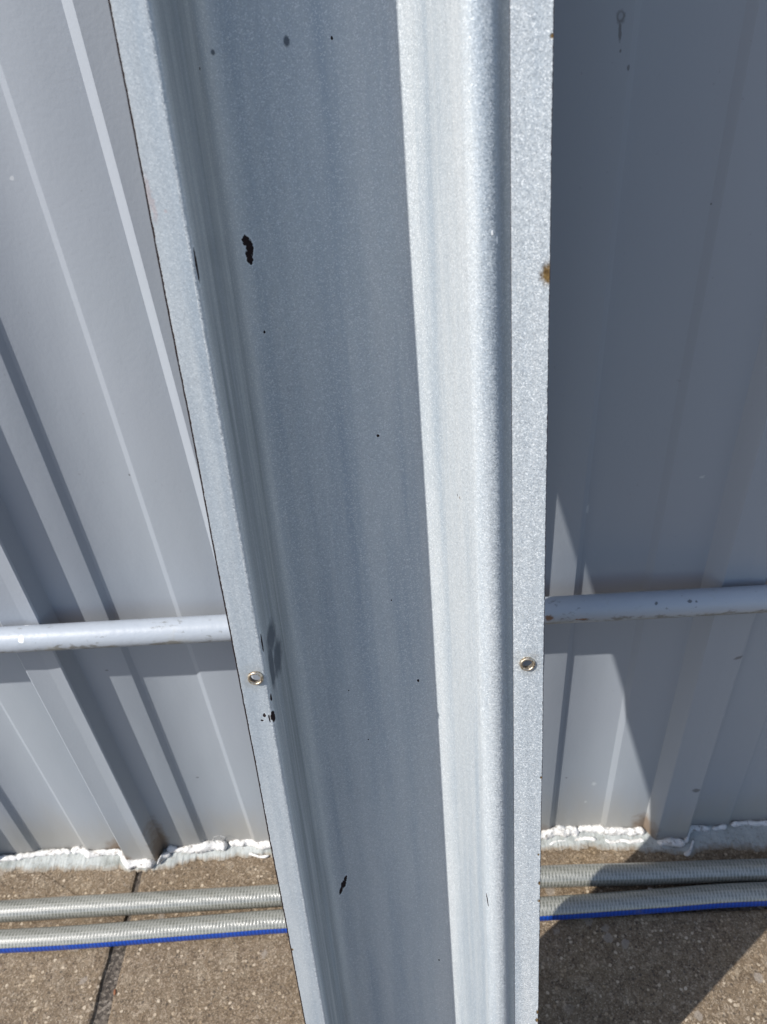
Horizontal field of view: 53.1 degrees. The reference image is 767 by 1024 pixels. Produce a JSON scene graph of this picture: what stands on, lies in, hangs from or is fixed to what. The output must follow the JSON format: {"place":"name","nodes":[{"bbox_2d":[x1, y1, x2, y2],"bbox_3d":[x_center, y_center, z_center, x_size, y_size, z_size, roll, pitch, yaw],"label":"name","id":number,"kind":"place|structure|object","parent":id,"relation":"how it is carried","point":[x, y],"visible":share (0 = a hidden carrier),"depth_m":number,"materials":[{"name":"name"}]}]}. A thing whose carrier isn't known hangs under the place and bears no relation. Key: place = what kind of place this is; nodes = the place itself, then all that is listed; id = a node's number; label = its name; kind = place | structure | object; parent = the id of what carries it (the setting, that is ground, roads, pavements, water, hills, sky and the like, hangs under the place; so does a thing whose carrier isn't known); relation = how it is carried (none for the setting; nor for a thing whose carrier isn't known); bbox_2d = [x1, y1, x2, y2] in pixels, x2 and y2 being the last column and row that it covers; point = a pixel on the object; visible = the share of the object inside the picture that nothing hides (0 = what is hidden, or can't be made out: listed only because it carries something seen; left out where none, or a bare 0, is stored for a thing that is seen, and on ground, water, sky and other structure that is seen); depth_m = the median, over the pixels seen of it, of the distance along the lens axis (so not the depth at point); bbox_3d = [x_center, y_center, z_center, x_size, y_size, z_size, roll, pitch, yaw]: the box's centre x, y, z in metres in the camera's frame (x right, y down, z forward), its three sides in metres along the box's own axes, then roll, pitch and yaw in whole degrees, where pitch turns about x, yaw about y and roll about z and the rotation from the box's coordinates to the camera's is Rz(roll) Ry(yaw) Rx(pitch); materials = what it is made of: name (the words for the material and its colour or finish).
{"place":"outdoors","nodes":[
{"label":"outdoors","id":0,"kind":"place"},
{"bbox_2d":[0,847,766,1023],"bbox_3d":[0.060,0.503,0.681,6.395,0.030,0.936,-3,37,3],"label":"pavement","id":1,"kind":"structure","parent":0,"point":[709,967],"depth_m":0.74,"materials":[{"name":"concrete"}]},
{"bbox_2d":[108,0,553,1023],"bbox_3d":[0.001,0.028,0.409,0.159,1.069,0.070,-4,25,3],"label":"metal channel","id":2,"kind":"object","parent":1,"relation":"on","point":[350,208],"visible":1,"depth_m":0.38,"materials":[{"name":"grey metal"}]},
{"bbox_2d":[0,0,766,861],"bbox_3d":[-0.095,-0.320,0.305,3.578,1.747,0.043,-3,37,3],"label":"metal fence","id":3,"kind":"object","parent":1,"relation":"on","point":[122,722],"visible":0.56,"depth_m":0.54,"materials":[{"name":"metal"}]},
{"bbox_2d":[0,882,766,952],"bbox_3d":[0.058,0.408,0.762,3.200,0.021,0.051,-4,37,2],"label":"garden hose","id":4,"kind":"object","parent":1,"relation":"on","point":[558,907],"visible":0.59,"depth_m":0.77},
{"bbox_2d":[0,858,766,922],"bbox_3d":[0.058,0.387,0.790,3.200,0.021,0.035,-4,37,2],"label":"garden hose","id":5,"kind":"object","parent":1,"relation":"on","point":[268,896],"visible":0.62,"depth_m":0.79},
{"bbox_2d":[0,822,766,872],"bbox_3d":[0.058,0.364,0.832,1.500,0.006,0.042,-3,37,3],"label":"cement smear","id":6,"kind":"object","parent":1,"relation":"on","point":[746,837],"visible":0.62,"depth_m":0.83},
{"bbox_2d":[0,820,766,869],"bbox_3d":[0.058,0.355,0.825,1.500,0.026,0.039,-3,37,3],"label":"sealant bead","id":7,"kind":"object","parent":1,"relation":"on","point":[219,845],"visible":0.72,"depth_m":0.84,"materials":[{"name":"white plastic"}]},
{"bbox_2d":[92,871,766,1023],"bbox_3d":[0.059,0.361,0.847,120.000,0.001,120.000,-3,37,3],"label":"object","id":8,"kind":"structure","parent":0,"point":[106,994],"depth_m":0.76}
]}

